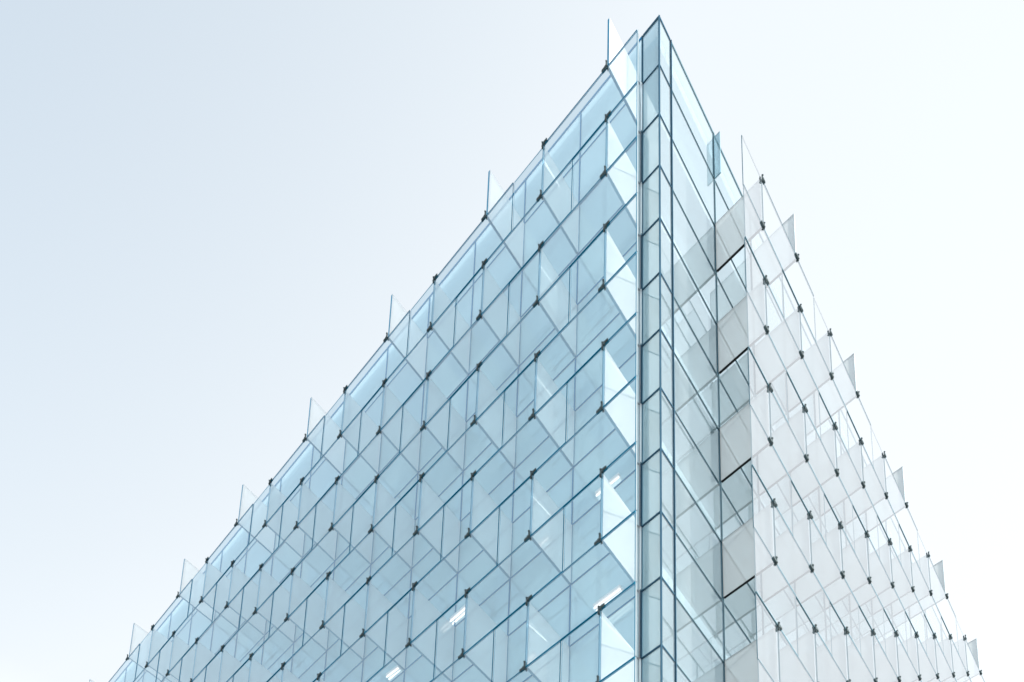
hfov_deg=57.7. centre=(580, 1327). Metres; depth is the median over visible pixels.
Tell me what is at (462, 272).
window
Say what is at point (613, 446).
window
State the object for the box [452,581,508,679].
window
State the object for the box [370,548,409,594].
window
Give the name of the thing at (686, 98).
window
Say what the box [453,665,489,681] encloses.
window
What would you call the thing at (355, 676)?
window
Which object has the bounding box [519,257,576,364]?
window
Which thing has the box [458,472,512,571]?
window
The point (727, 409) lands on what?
window
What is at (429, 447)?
window
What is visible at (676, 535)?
window
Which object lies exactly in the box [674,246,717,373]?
window
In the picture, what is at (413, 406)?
window
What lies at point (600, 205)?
window
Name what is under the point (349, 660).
window
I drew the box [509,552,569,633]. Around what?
window
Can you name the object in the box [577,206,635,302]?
window
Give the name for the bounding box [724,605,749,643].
window
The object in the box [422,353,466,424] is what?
window
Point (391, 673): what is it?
ceiling light
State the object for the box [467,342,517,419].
window
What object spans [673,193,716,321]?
window
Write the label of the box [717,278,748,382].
window
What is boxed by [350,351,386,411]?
window
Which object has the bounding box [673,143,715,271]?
window
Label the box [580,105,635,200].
window
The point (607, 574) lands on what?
window
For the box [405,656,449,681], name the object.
window
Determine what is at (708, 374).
window
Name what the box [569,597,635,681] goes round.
window
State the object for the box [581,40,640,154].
window
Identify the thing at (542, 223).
window
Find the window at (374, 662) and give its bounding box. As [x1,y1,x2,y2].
[362,648,403,681]
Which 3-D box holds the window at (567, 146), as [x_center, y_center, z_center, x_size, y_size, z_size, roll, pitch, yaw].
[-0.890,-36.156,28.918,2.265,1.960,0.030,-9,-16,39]
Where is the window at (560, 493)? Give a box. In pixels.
[511,470,571,576]
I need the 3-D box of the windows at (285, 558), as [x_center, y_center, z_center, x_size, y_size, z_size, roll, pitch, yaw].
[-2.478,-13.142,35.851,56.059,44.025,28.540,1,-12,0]
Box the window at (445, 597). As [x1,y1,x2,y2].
[405,575,456,668]
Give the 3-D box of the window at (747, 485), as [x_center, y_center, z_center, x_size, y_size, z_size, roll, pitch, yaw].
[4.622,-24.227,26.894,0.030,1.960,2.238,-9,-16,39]
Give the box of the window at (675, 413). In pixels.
[675,413,720,539]
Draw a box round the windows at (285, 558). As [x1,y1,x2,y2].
[151,20,800,681]
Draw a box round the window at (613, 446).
[573,429,634,522]
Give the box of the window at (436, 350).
[425,287,471,377]
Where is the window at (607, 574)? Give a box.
[570,554,635,644]
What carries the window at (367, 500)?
in the glass tower
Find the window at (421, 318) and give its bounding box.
[386,299,428,385]
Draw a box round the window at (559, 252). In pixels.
[521,229,576,315]
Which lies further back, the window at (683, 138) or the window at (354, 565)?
the window at (354, 565)
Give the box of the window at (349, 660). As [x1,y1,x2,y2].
[325,640,361,681]
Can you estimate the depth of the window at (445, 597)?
28.61 m
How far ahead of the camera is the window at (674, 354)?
25.73 m
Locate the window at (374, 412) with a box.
[343,392,382,471]
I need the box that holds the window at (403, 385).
[388,363,421,403]
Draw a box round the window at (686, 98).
[672,47,713,175]
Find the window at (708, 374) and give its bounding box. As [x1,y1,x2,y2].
[674,299,718,426]
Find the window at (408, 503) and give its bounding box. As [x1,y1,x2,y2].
[372,476,416,561]
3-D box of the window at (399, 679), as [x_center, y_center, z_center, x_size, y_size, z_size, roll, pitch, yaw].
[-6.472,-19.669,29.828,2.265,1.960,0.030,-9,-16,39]
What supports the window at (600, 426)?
in the glass tower
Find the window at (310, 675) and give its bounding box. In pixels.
[299,653,325,681]
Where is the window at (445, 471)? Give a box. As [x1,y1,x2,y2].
[416,448,461,517]
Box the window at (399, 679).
[393,672,403,681]
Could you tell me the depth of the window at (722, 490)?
26.32 m
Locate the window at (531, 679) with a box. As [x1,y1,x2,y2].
[525,676,537,681]
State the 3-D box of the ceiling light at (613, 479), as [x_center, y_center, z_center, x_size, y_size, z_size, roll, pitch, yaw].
[0.721,-22.022,24.257,0.766,0.132,0.170,-9,-16,37]
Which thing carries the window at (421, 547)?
in the glass tower
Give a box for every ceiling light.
[386,665,400,679]
[449,605,464,624]
[593,584,623,610]
[595,472,619,496]
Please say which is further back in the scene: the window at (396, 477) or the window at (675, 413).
the window at (396, 477)
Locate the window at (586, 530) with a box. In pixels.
[571,472,634,582]
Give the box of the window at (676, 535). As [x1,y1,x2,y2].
[676,535,723,660]
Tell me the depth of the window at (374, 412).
34.12 m
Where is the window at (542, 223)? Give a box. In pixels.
[523,161,578,264]
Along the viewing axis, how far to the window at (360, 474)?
33.88 m
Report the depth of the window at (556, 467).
26.52 m
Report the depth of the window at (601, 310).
26.03 m
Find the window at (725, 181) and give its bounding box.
[715,152,741,208]
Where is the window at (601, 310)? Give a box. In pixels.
[576,244,635,355]
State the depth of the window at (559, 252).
28.22 m
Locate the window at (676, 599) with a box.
[676,599,723,681]
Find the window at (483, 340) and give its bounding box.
[469,273,520,372]
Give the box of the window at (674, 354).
[674,354,719,482]
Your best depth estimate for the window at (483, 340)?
29.71 m
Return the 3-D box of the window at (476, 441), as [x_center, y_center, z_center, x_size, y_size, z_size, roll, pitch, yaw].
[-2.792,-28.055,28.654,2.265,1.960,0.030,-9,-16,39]
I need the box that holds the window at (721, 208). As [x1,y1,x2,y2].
[715,183,745,285]
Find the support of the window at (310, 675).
in the glass tower
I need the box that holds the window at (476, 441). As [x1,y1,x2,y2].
[464,369,517,468]
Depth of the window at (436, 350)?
31.53 m
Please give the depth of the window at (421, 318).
33.32 m
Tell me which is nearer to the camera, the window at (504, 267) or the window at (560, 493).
the window at (560, 493)
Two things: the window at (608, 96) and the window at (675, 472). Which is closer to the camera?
the window at (675, 472)
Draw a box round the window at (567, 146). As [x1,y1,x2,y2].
[525,115,579,220]
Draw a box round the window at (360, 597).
[327,567,369,648]
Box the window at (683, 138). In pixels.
[672,93,714,222]
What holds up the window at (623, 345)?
in the glass tower
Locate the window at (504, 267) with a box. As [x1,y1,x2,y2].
[472,247,519,323]
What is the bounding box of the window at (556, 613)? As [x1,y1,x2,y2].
[507,587,569,681]
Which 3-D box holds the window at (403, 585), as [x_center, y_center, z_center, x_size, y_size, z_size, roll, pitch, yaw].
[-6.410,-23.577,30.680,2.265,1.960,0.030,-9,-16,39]
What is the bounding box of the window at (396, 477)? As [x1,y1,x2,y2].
[378,453,416,496]
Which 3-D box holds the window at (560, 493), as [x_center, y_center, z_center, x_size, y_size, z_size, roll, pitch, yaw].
[-1.108,-22.479,25.938,2.265,1.960,0.030,-9,-16,39]
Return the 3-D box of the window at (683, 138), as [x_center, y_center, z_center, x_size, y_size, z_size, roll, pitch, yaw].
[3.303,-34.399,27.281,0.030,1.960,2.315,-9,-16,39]
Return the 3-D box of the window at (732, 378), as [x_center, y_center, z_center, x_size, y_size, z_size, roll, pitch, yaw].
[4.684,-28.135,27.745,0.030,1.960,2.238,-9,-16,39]
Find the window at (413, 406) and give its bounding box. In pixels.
[379,385,422,471]
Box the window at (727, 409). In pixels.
[720,382,751,483]
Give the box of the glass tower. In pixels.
[89,15,984,681]
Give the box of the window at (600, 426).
[574,354,635,464]
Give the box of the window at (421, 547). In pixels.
[412,474,461,566]
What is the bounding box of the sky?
[0,0,1023,681]
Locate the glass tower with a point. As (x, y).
(623, 289)
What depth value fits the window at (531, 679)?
24.94 m
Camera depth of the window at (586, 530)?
24.36 m
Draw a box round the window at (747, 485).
[739,468,751,503]
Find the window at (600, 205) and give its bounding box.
[579,142,635,251]
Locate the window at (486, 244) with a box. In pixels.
[474,182,524,281]
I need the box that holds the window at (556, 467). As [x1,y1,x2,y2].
[513,437,571,520]
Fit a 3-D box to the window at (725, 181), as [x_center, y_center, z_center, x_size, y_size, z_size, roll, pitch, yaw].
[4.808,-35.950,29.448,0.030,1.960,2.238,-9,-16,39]
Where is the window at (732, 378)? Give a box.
[719,361,748,411]
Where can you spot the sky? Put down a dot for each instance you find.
(213, 213)
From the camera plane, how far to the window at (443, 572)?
29.33 m
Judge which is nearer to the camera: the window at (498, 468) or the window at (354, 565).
the window at (498, 468)
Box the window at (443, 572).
[409,549,456,616]
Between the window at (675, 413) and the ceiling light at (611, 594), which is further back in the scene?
the window at (675, 413)
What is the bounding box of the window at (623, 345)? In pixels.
[575,314,635,409]
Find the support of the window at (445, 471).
in the glass tower
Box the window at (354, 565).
[334,546,369,590]
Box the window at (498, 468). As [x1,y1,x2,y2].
[461,444,512,519]
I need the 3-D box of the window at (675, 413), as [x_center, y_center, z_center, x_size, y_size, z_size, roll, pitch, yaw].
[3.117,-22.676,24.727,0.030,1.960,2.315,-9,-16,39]
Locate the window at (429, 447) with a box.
[419,377,467,470]
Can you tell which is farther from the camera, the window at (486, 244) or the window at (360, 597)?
the window at (360, 597)
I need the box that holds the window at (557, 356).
[517,330,574,414]
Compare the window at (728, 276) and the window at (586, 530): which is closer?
the window at (586, 530)
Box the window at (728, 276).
[717,260,745,306]
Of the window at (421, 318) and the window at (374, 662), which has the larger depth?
the window at (421, 318)
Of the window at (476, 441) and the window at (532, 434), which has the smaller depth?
the window at (532, 434)
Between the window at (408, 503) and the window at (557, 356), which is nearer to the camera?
the window at (557, 356)
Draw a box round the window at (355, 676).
[341,663,361,681]
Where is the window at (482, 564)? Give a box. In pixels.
[455,551,507,624]
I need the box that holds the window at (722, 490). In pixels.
[722,490,742,524]
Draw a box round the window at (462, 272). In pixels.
[428,243,474,335]
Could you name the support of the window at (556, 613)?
in the glass tower
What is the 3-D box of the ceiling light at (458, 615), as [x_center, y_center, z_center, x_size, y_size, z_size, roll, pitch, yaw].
[-3.647,-21.336,27.724,0.716,0.132,0.170,-9,-16,38]
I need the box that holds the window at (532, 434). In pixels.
[515,360,574,467]
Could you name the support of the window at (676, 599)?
in the glass tower
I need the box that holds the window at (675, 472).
[675,472,722,599]
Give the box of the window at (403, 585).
[364,571,410,657]
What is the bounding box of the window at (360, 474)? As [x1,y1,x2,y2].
[342,457,376,498]
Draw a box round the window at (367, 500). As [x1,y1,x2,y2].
[335,480,375,559]
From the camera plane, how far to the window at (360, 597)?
32.30 m
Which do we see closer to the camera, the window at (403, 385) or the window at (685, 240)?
the window at (685, 240)
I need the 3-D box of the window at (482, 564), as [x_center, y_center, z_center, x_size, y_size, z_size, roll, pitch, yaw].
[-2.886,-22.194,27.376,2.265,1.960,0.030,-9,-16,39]
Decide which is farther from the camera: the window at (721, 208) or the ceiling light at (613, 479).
the window at (721, 208)
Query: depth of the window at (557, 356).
27.33 m

